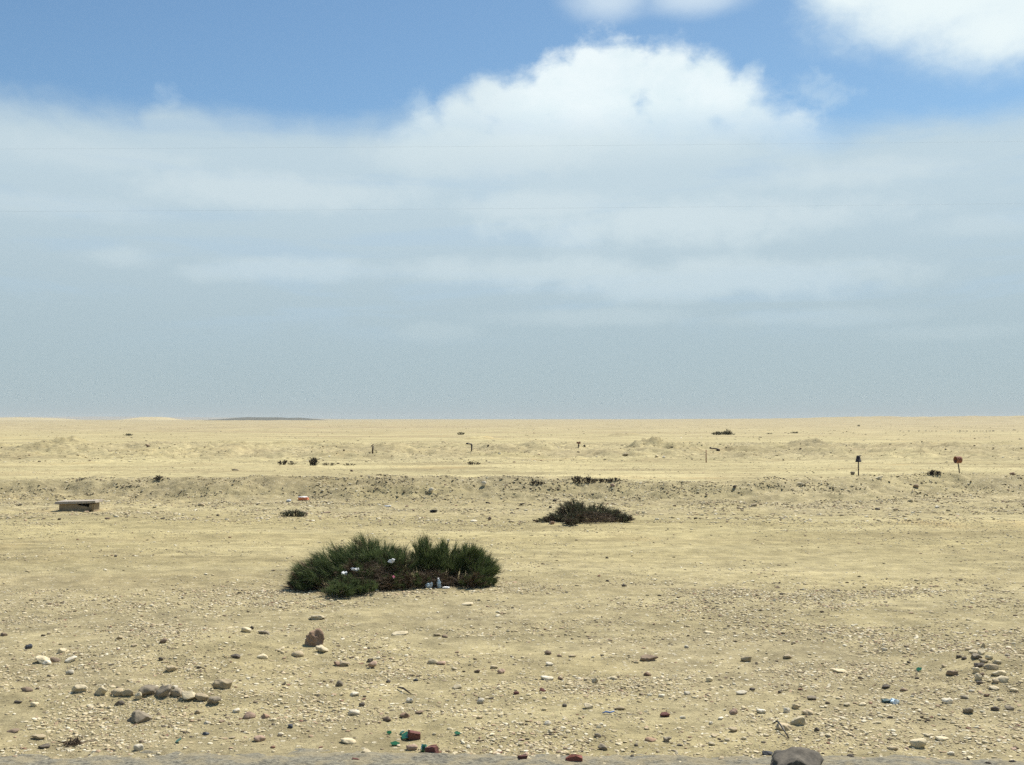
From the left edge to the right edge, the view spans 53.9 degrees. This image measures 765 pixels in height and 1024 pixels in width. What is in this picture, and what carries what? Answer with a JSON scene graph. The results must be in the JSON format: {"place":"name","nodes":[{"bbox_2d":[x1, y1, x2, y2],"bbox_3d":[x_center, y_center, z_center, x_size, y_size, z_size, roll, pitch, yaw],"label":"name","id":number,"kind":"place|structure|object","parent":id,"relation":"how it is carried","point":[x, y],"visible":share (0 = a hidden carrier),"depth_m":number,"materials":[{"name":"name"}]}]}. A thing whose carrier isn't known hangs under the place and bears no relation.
{"place":"outdoors","nodes":[
{"label":"outdoors","id":0,"kind":"place"},
{"bbox_2d":[0,417,76,419],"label":"hill","id":1,"kind":"structure","parent":0,"point":[19,418],"depth_m":1866.81,"materials":[{"name":"sand"}]},
{"bbox_2d":[123,417,181,419],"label":"sand hill","id":2,"kind":"structure","parent":0,"point":[153,418],"depth_m":1627.61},
{"bbox_2d":[0,417,319,419],"bbox_3d":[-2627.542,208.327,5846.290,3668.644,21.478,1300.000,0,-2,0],"label":"range","id":3,"kind":"structure","parent":0,"point":[122,418],"depth_m":5446.72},
{"bbox_2d":[212,417,321,419],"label":"dark hill","id":4,"kind":"structure","parent":0,"point":[261,418],"depth_m":1263.09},
{"bbox_2d":[0,416,1023,760],"bbox_3d":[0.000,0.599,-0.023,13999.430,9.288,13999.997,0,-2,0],"label":"ground","id":5,"kind":"structure","parent":0,"point":[716,548],"depth_m":16.94,"materials":[{"name":"sand"}]},
{"bbox_2d":[6,728,19,732],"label":"stone","id":6,"kind":"object","parent":5,"relation":"on","point":[13,730],"visible":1,"depth_m":8.02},
{"bbox_2d":[21,687,32,691],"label":"stone","id":7,"kind":"object","parent":5,"relation":"on","point":[26,689],"visible":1,"depth_m":9.12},
{"bbox_2d":[30,702,38,706],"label":"stone","id":8,"kind":"object","parent":5,"relation":"on","point":[34,704],"visible":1,"depth_m":8.68,"materials":[{"name":"stone"}]},
{"bbox_2d":[31,734,45,739],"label":"stone","id":9,"kind":"object","parent":5,"relation":"on","point":[38,736],"visible":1,"depth_m":7.84,"materials":[{"name":"beige stone"}]},
{"bbox_2d":[35,655,50,663],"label":"stone","id":10,"kind":"object","parent":5,"relation":"on","point":[40,659],"visible":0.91,"depth_m":10.28,"materials":[{"name":"stone"}]},
{"bbox_2d":[38,743,50,748],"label":"stone","id":11,"kind":"object","parent":5,"relation":"on","point":[47,745],"visible":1,"depth_m":7.65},
{"bbox_2d":[42,660,50,664],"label":"stone","id":12,"kind":"object","parent":5,"relation":"on","point":[46,662],"visible":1,"depth_m":10.21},
{"bbox_2d":[50,657,60,661],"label":"stone","id":13,"kind":"object","parent":5,"relation":"on","point":[53,659],"visible":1,"depth_m":10.30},
{"bbox_2d":[57,648,65,653],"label":"stone","id":14,"kind":"object","parent":5,"relation":"on","point":[61,650],"visible":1,"depth_m":10.69,"materials":[{"name":"stone"}]},
{"bbox_2d":[52,733,88,746],"bbox_3d":[-3.393,2.758,7.765,0.305,0.136,0.273,0,-2,0],"label":"dry weed","id":15,"kind":"object","parent":5,"relation":"on","point":[71,742],"visible":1,"depth_m":7.75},
{"bbox_2d":[65,656,76,662],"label":"stone","id":16,"kind":"object","parent":5,"relation":"on","point":[70,659],"visible":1,"depth_m":10.28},
{"bbox_2d":[55,499,102,511],"bbox_3d":[-11.952,3.443,27.821,1.114,0.397,0.667,0,-2,0],"label":"concrete box","id":17,"kind":"object","parent":5,"relation":"on","point":[80,505],"visible":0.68,"depth_m":27.58,"materials":[{"name":"concrete"}]},
{"bbox_2d":[71,684,87,692],"bbox_3d":[-3.873,2.751,9.024,0.132,0.081,0.123,1,-2,-27],"label":"stone","id":18,"kind":"object","parent":5,"relation":"on","point":[77,688],"visible":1,"depth_m":9.00,"materials":[{"name":"stone"}]},
{"bbox_2d":[95,686,106,694],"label":"stone","id":19,"kind":"object","parent":5,"relation":"on","point":[101,690],"visible":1,"depth_m":8.92,"materials":[{"name":"stone"}]},
{"bbox_2d":[111,688,123,695],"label":"stone","id":20,"kind":"object","parent":5,"relation":"on","point":[116,692],"visible":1,"depth_m":8.91,"materials":[{"name":"beige stone"}]},
{"bbox_2d":[115,700,124,705],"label":"stone","id":21,"kind":"object","parent":5,"relation":"on","point":[120,702],"visible":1,"depth_m":8.71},
{"bbox_2d":[121,688,132,695],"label":"stone","id":22,"kind":"object","parent":5,"relation":"on","point":[127,692],"visible":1,"depth_m":8.89,"materials":[{"name":"beige stone"}]},
{"bbox_2d":[135,692,141,699],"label":"stone","id":23,"kind":"object","parent":5,"relation":"on","point":[138,695],"visible":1,"depth_m":8.81,"materials":[{"name":"stone"}]},
{"bbox_2d":[133,744,143,750],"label":"stone","id":24,"kind":"object","parent":5,"relation":"on","point":[137,747],"visible":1,"depth_m":7.57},
{"bbox_2d":[127,710,152,723],"bbox_3d":[-3.084,2.776,8.351,0.145,0.111,0.174,-2,-3,44],"label":"stone","id":25,"kind":"object","parent":5,"relation":"on","point":[138,716],"visible":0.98,"depth_m":8.32,"materials":[{"name":"stone"}]},
{"bbox_2d":[138,685,158,694],"bbox_3d":[-3.220,2.731,8.916,0.165,0.090,0.126,5,3,1],"label":"stone","id":26,"kind":"object","parent":5,"relation":"on","point":[147,689],"visible":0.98,"depth_m":8.88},
{"bbox_2d":[155,684,172,696],"bbox_3d":[-3.081,2.728,8.882,0.182,0.109,0.126,-11,-1,12],"label":"stone","id":27,"kind":"object","parent":5,"relation":"on","point":[163,690],"visible":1,"depth_m":8.85,"materials":[{"name":"stone"}]},
{"bbox_2d":[166,665,177,671],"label":"stone","id":28,"kind":"object","parent":5,"relation":"on","point":[171,668],"visible":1,"depth_m":9.99,"materials":[{"name":"beige stone"}]},
{"bbox_2d":[171,688,181,696],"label":"stone","id":29,"kind":"object","parent":5,"relation":"on","point":[176,692],"visible":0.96,"depth_m":8.85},
{"bbox_2d":[181,691,195,699],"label":"stone","id":30,"kind":"object","parent":5,"relation":"on","point":[186,695],"visible":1,"depth_m":8.77,"materials":[{"name":"stone"}]},
{"bbox_2d":[195,693,208,700],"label":"stone","id":31,"kind":"object","parent":5,"relation":"on","point":[201,696],"visible":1,"depth_m":8.76,"materials":[{"name":"beige stone"}]},
{"bbox_2d":[207,696,221,703],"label":"stone","id":32,"kind":"object","parent":5,"relation":"on","point":[213,699],"visible":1,"depth_m":8.70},
{"bbox_2d":[211,679,232,688],"bbox_3d":[-2.623,2.734,9.108,0.184,0.110,0.124,2,-3,-16],"label":"stone","id":33,"kind":"object","parent":5,"relation":"on","point":[222,683],"visible":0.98,"depth_m":9.06,"materials":[{"name":"beige stone"}]},
{"bbox_2d":[241,627,251,632],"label":"stone","id":34,"kind":"object","parent":5,"relation":"on","point":[246,629],"visible":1,"depth_m":11.54,"materials":[{"name":"stone"}]},
{"bbox_2d":[243,712,255,718],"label":"stone","id":35,"kind":"object","parent":5,"relation":"on","point":[248,715],"visible":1,"depth_m":8.38,"materials":[{"name":"stone"}]},
{"bbox_2d":[253,735,265,741],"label":"stone","id":36,"kind":"object","parent":5,"relation":"on","point":[258,738],"visible":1,"depth_m":7.76,"materials":[{"name":"stone"}]},
{"bbox_2d":[257,653,267,658],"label":"stone","id":37,"kind":"object","parent":5,"relation":"on","point":[262,656],"visible":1,"depth_m":10.44,"materials":[{"name":"stone"}]},
{"bbox_2d":[260,713,269,718],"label":"stone","id":38,"kind":"object","parent":5,"relation":"on","point":[264,716],"visible":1,"depth_m":8.39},
{"bbox_2d":[277,460,295,464],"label":"shrub","id":39,"kind":"object","parent":5,"relation":"on","point":[285,462],"visible":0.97,"depth_m":54.12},
{"bbox_2d":[280,509,307,516],"bbox_3d":[-5.649,3.359,25.948,0.806,0.250,0.398,0,-2,0],"label":"shrub","id":40,"kind":"object","parent":5,"relation":"on","point":[298,513],"visible":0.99,"depth_m":25.90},
{"bbox_2d":[292,651,303,656],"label":"stone","id":41,"kind":"object","parent":5,"relation":"on","point":[298,653],"visible":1,"depth_m":10.54,"materials":[{"name":"beige stone"}]},
{"bbox_2d":[298,496,308,500],"bbox_3d":[-6.376,3.545,30.784,0.336,0.140,0.232,0,-2,0],"label":"crushed carton","id":42,"kind":"object","parent":5,"relation":"on","point":[301,498],"visible":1,"depth_m":30.70,"materials":[{"name":"cardboard"}]},
{"bbox_2d":[309,456,319,465],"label":"shrub","id":43,"kind":"object","parent":5,"relation":"on","point":[314,461],"visible":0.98,"depth_m":53.29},
{"bbox_2d":[305,628,324,645],"bbox_3d":[-2.156,2.807,10.998,0.240,0.220,0.153,-16,-10,4],"label":"boulder","id":44,"kind":"object","parent":5,"relation":"on","point":[315,637],"visible":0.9,"depth_m":10.96,"materials":[{"name":"stone"}]},
{"bbox_2d":[309,615,323,619],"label":"stone","id":45,"kind":"object","parent":5,"relation":"on","point":[316,617],"visible":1,"depth_m":12.66,"materials":[{"name":"stone"}]},
{"bbox_2d":[316,645,328,651],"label":"stone","id":46,"kind":"object","parent":5,"relation":"on","point":[320,648],"visible":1,"depth_m":10.75,"materials":[{"name":"stone"}]},
{"bbox_2d":[335,680,342,686],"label":"stone","id":47,"kind":"object","parent":5,"relation":"on","point":[339,683],"visible":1,"depth_m":9.40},
{"bbox_2d":[339,661,349,666],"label":"stone","id":48,"kind":"object","parent":5,"relation":"on","point":[343,663],"visible":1,"depth_m":10.15,"materials":[{"name":"beige stone"}]},
{"bbox_2d":[340,737,355,743],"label":"stone","id":49,"kind":"object","parent":5,"relation":"on","point":[347,740],"visible":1,"depth_m":7.75,"materials":[{"name":"stone"}]},
{"bbox_2d":[281,528,426,597],"bbox_3d":[-2.304,2.635,15.072,1.956,0.984,2.015,2,-3,-44],"label":"shrub","id":50,"kind":"object","parent":5,"relation":"on","point":[376,570],"visible":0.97,"depth_m":14.92,"materials":[{"name":"plant"}]},
{"bbox_2d":[348,709,359,714],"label":"stone","id":51,"kind":"object","parent":5,"relation":"on","point":[353,712],"visible":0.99,"depth_m":8.52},
{"bbox_2d":[368,661,376,667],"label":"stone","id":52,"kind":"object","parent":5,"relation":"on","point":[372,664],"visible":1,"depth_m":10.12,"materials":[{"name":"stone"}]},
{"bbox_2d":[382,716,390,721],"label":"stone","id":53,"kind":"object","parent":5,"relation":"on","point":[386,718],"visible":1,"depth_m":8.34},
{"bbox_2d":[392,631,407,635],"bbox_3d":[-1.308,2.922,11.742,0.197,0.044,0.134,0,-2,-9],"label":"stone slab","id":54,"kind":"object","parent":5,"relation":"on","point":[396,633],"depth_m":11.71,"materials":[{"name":"stone"}]},
{"bbox_2d":[400,712,409,717],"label":"stone","id":55,"kind":"object","parent":5,"relation":"on","point":[404,715],"visible":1,"depth_m":8.43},
{"bbox_2d":[401,731,408,738],"bbox_3d":[-0.828,2.764,7.889,0.088,0.037,0.118,1,-2,-29],"label":"glass shard","id":56,"kind":"object","parent":5,"relation":"on","point":[404,735],"visible":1,"depth_m":7.89,"materials":[{"name":"green"}]},
{"bbox_2d":[406,744,417,749],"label":"stone","id":57,"kind":"object","parent":5,"relation":"on","point":[412,747],"visible":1,"depth_m":7.58,"materials":[{"name":"stone"}]},
{"bbox_2d":[407,729,420,739],"bbox_3d":[-0.767,2.766,7.887,0.110,0.095,0.068,1,-2,-16],"label":"brick","id":58,"kind":"object","parent":5,"relation":"on","point":[414,735],"visible":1,"depth_m":7.86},
{"bbox_2d":[420,744,426,752],"bbox_3d":[-0.661,2.736,7.546,0.044,0.065,0.044,16,-8,-22],"label":"broken bottle","id":59,"kind":"object","parent":5,"relation":"on","point":[423,746],"visible":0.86,"depth_m":7.53,"materials":[{"name":"green glass"}]},
{"bbox_2d":[428,659,437,663],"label":"stone","id":60,"kind":"object","parent":5,"relation":"on","point":[432,661],"visible":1,"depth_m":10.27,"materials":[{"name":"stone"}]},
{"bbox_2d":[398,531,502,588],"bbox_3d":[-0.949,2.666,15.343,1.761,0.902,1.489,0,-2,0],"label":"shrub","id":61,"kind":"object","parent":5,"relation":"on","point":[477,566],"visible":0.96,"depth_m":15.25,"materials":[{"name":"plant"}]},
{"bbox_2d":[452,684,461,688],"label":"stone","id":62,"kind":"object","parent":5,"relation":"on","point":[457,686],"visible":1,"depth_m":9.32,"materials":[{"name":"stone"}]},
{"bbox_2d":[0,424,1023,764],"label":"pebbles","id":63,"kind":"object","parent":5,"relation":"on","point":[720,594],"visible":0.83,"depth_m":11.08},
{"bbox_2d":[517,755,527,758],"bbox_3d":[0.075,2.745,7.344,0.078,0.058,0.050,1,-2,-15],"label":"brick","id":64,"kind":"object","parent":5,"relation":"on","point":[522,756],"visible":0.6,"depth_m":7.33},
{"bbox_2d":[531,479,544,484],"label":"shrub","id":65,"kind":"object","parent":5,"relation":"on","point":[535,482],"visible":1,"depth_m":32.37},
{"bbox_2d":[540,676,553,680],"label":"stone","id":66,"kind":"object","parent":5,"relation":"on","point":[547,678],"visible":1,"depth_m":9.65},
{"bbox_2d":[532,498,635,524],"bbox_3d":[1.788,3.097,24.433,2.082,0.711,1.881,-2,-3,41],"label":"shrub","id":67,"kind":"object","parent":5,"relation":"on","point":[577,512],"visible":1,"depth_m":24.39,"materials":[{"name":"plant"}]},
{"bbox_2d":[584,703,593,708],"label":"stone","id":68,"kind":"object","parent":5,"relation":"on","point":[588,706],"visible":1,"depth_m":8.65,"materials":[{"name":"stone"}]},
{"bbox_2d":[571,475,622,483],"bbox_3d":[2.760,3.149,32.814,1.725,0.366,0.385,0,-2,0],"label":"shrub","id":69,"kind":"object","parent":5,"relation":"on","point":[578,478],"visible":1,"depth_m":32.75,"materials":[{"name":"plant"}]},
{"bbox_2d":[598,743,607,749],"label":"stone","id":70,"kind":"object","parent":5,"relation":"on","point":[601,746],"visible":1,"depth_m":7.62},
{"bbox_2d":[640,654,657,660],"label":"stone","id":71,"kind":"object","parent":5,"relation":"on","point":[646,657],"visible":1,"depth_m":10.49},
{"bbox_2d":[645,737,655,741],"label":"stone","id":72,"kind":"object","parent":5,"relation":"on","point":[650,739],"visible":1,"depth_m":7.82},
{"bbox_2d":[660,712,669,716],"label":"stone","id":73,"kind":"object","parent":5,"relation":"on","point":[665,714],"visible":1,"depth_m":8.43,"materials":[{"name":"stone"}]},
{"bbox_2d":[663,736,671,741],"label":"stone","id":74,"kind":"object","parent":5,"relation":"on","point":[666,739],"visible":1,"depth_m":7.83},
{"bbox_2d":[712,429,734,434],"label":"shrub","id":75,"kind":"object","parent":5,"relation":"on","point":[726,432],"visible":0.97,"depth_m":154.32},
{"bbox_2d":[729,708,737,714],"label":"stone","id":76,"kind":"object","parent":5,"relation":"on","point":[733,711],"visible":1,"depth_m":8.51,"materials":[{"name":"stone"}]},
{"bbox_2d":[736,690,746,693],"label":"stone","id":77,"kind":"object","parent":5,"relation":"on","point":[741,692],"visible":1,"depth_m":9.12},
{"bbox_2d":[741,656,751,661],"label":"stone","id":78,"kind":"object","parent":5,"relation":"on","point":[746,658],"visible":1,"depth_m":10.43,"materials":[{"name":"beige stone"}]},
{"bbox_2d":[762,751,772,754],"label":"stone","id":79,"kind":"object","parent":5,"relation":"on","point":[767,753],"visible":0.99,"depth_m":7.54,"materials":[{"name":"stone"}]},
{"bbox_2d":[772,720,788,737],"bbox_3d":[2.161,2.767,8.047,0.042,0.060,0.312,0,-2,-9],"label":"twig","id":80,"kind":"object","parent":5,"relation":"on","point":[777,721],"visible":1,"depth_m":8.07,"materials":[{"name":"brown wood"}]},
{"bbox_2d":[775,722,791,730],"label":"stone","id":81,"kind":"object","parent":5,"relation":"on","point":[786,727],"visible":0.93,"depth_m":8.13,"materials":[{"name":"beige stone"}]},
{"bbox_2d":[783,707,789,712],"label":"stone","id":82,"kind":"object","parent":5,"relation":"on","point":[786,710],"visible":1,"depth_m":8.56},
{"bbox_2d":[792,703,800,708],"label":"stone","id":83,"kind":"object","parent":5,"relation":"on","point":[796,706],"visible":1,"depth_m":8.68,"materials":[{"name":"beige stone"}]},
{"bbox_2d":[770,747,823,764],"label":"boulder","id":84,"kind":"object","parent":5,"relation":"on","point":[797,756],"visible":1,"depth_m":7.12,"materials":[{"name":"stone"}]},
{"bbox_2d":[790,716,807,724],"bbox_3d":[2.356,2.778,8.260,0.116,0.088,0.101,2,-3,-36],"label":"stone","id":85,"kind":"object","parent":5,"relation":"on","point":[799,720],"visible":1,"depth_m":8.24,"materials":[{"name":"stone"}]},
{"bbox_2d":[801,709,812,714],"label":"stone","id":86,"kind":"object","parent":5,"relation":"on","point":[807,712],"visible":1,"depth_m":8.49,"materials":[{"name":"beige stone"}]},
{"bbox_2d":[807,695,815,699],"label":"stone","id":87,"kind":"object","parent":5,"relation":"on","point":[811,697],"visible":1,"depth_m":8.97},
{"bbox_2d":[830,668,847,672],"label":"stone","id":88,"kind":"object","parent":5,"relation":"on","point":[836,670],"visible":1,"depth_m":9.96,"materials":[{"name":"stone"}]},
{"bbox_2d":[855,455,860,475],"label":"marker post","id":89,"kind":"object","parent":5,"relation":"on","point":[858,459],"visible":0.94,"depth_m":40.87,"materials":[{"name":"metal"}]},
{"bbox_2d":[881,698,889,702],"bbox_3d":[3.287,2.804,8.856,0.082,0.040,0.068,0,-2,0],"label":"plastic scrap","id":90,"kind":"object","parent":5,"relation":"on","point":[885,700],"visible":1,"depth_m":8.84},
{"bbox_2d":[886,746,898,749],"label":"stone","id":91,"kind":"object","parent":5,"relation":"on","point":[892,747],"visible":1,"depth_m":7.62,"materials":[{"name":"beige stone"}]},
{"bbox_2d":[890,698,899,703],"bbox_3d":[3.351,2.798,8.826,0.088,0.062,0.078,0,-2,0],"label":"plastic scrap","id":92,"kind":"object","parent":5,"relation":"on","point":[894,701],"visible":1,"depth_m":8.80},
{"bbox_2d":[909,738,926,747],"bbox_3d":[3.116,2.773,7.733,0.128,0.084,0.089,0,6,7],"label":"stone","id":93,"kind":"object","parent":5,"relation":"on","point":[919,743],"visible":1,"depth_m":7.70,"materials":[{"name":"stone"}]},
{"bbox_2d":[925,469,940,474],"bbox_3d":[14.036,3.004,33.579,0.588,0.248,0.275,0,-2,0],"label":"shrub","id":94,"kind":"object","parent":5,"relation":"on","point":[932,471],"visible":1,"depth_m":33.54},
{"bbox_2d":[935,736,948,740],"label":"stone","id":95,"kind":"object","parent":5,"relation":"on","point":[941,738],"visible":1,"depth_m":7.86,"materials":[{"name":"stone"}]},
{"bbox_2d":[941,698,952,703],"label":"stone","id":96,"kind":"object","parent":5,"relation":"on","point":[947,700],"visible":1,"depth_m":8.85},
{"bbox_2d":[946,670,958,675],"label":"stone","id":97,"kind":"object","parent":5,"relation":"on","point":[951,672],"visible":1,"depth_m":9.75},
{"bbox_2d":[953,456,962,472],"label":"marker post","id":98,"kind":"object","parent":5,"relation":"on","point":[957,459],"visible":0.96,"depth_m":40.87,"materials":[{"name":"metal"}]},
{"bbox_2d":[963,707,973,712],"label":"stone","id":99,"kind":"object","parent":5,"relation":"on","point":[968,710],"visible":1,"depth_m":8.53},
{"bbox_2d":[972,667,979,672],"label":"stone","id":100,"kind":"object","parent":5,"relation":"on","point":[975,669],"visible":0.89,"depth_m":9.76,"materials":[{"name":"stone"}]},
{"bbox_2d":[971,653,981,658],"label":"stone","id":101,"kind":"object","parent":5,"relation":"on","point":[975,656],"visible":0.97,"depth_m":10.16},
{"bbox_2d":[975,673,981,679],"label":"stone","id":102,"kind":"object","parent":5,"relation":"on","point":[978,676],"visible":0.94,"depth_m":9.57,"materials":[{"name":"stone"}]},
{"bbox_2d":[974,663,983,667],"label":"stone","id":103,"kind":"object","parent":5,"relation":"on","point":[978,665],"visible":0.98,"depth_m":9.90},
{"bbox_2d":[978,649,985,654],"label":"stone","id":104,"kind":"object","parent":5,"relation":"on","point":[981,652],"visible":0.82,"depth_m":10.33,"materials":[{"name":"stone"}]},
{"bbox_2d":[983,664,998,669],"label":"stone","id":105,"kind":"object","parent":5,"relation":"on","point":[991,666],"visible":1,"depth_m":9.81,"materials":[{"name":"beige stone"}]},
{"bbox_2d":[988,686,998,689],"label":"stone","id":106,"kind":"object","parent":5,"relation":"on","point":[994,687],"visible":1,"depth_m":9.29,"materials":[{"name":"stone"}]},
{"bbox_2d":[991,670,1006,675],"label":"stone","id":107,"kind":"object","parent":5,"relation":"on","point":[1001,672],"visible":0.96,"depth_m":9.62,"materials":[{"name":"stone"}]},
{"bbox_2d":[995,675,1008,682],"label":"stone","id":108,"kind":"object","parent":5,"relation":"on","point":[1004,679],"visible":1,"depth_m":9.47,"materials":[{"name":"stone"}]},
{"bbox_2d":[1004,705,1013,709],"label":"stone","id":109,"kind":"object","parent":5,"relation":"on","point":[1008,707],"visible":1,"depth_m":8.67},
{"bbox_2d":[0,748,1023,764],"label":"road shoulder","id":110,"kind":"object","parent":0,"point":[303,756],"visible":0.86,"depth_m":7.31},
{"bbox_2d":[425,745,438,752],"bbox_3d":[-0.591,2.738,7.477,0.100,0.085,0.068,-1,-2,25],"label":"brick","id":111,"kind":"object","parent":110,"relation":"on","point":[432,749],"visible":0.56,"depth_m":7.46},
{"bbox_2d":[566,754,582,761],"bbox_3d":[0.451,2.740,7.311,0.125,0.077,0.096,0,-2,0],"label":"brick","id":112,"kind":"object","parent":110,"relation":"on","point":[574,757],"visible":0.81,"depth_m":7.28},
{"bbox_2d":[0,0,1023,418],"label":"sky","id":113,"kind":"structure","parent":0,"point":[124,293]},
{"bbox_2d":[115,141,1017,148],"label":"overhead wire","id":114,"kind":"object","parent":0,"point":[590,145],"visible":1,"depth_m":30.27,"materials":[{"name":"black plastic"}]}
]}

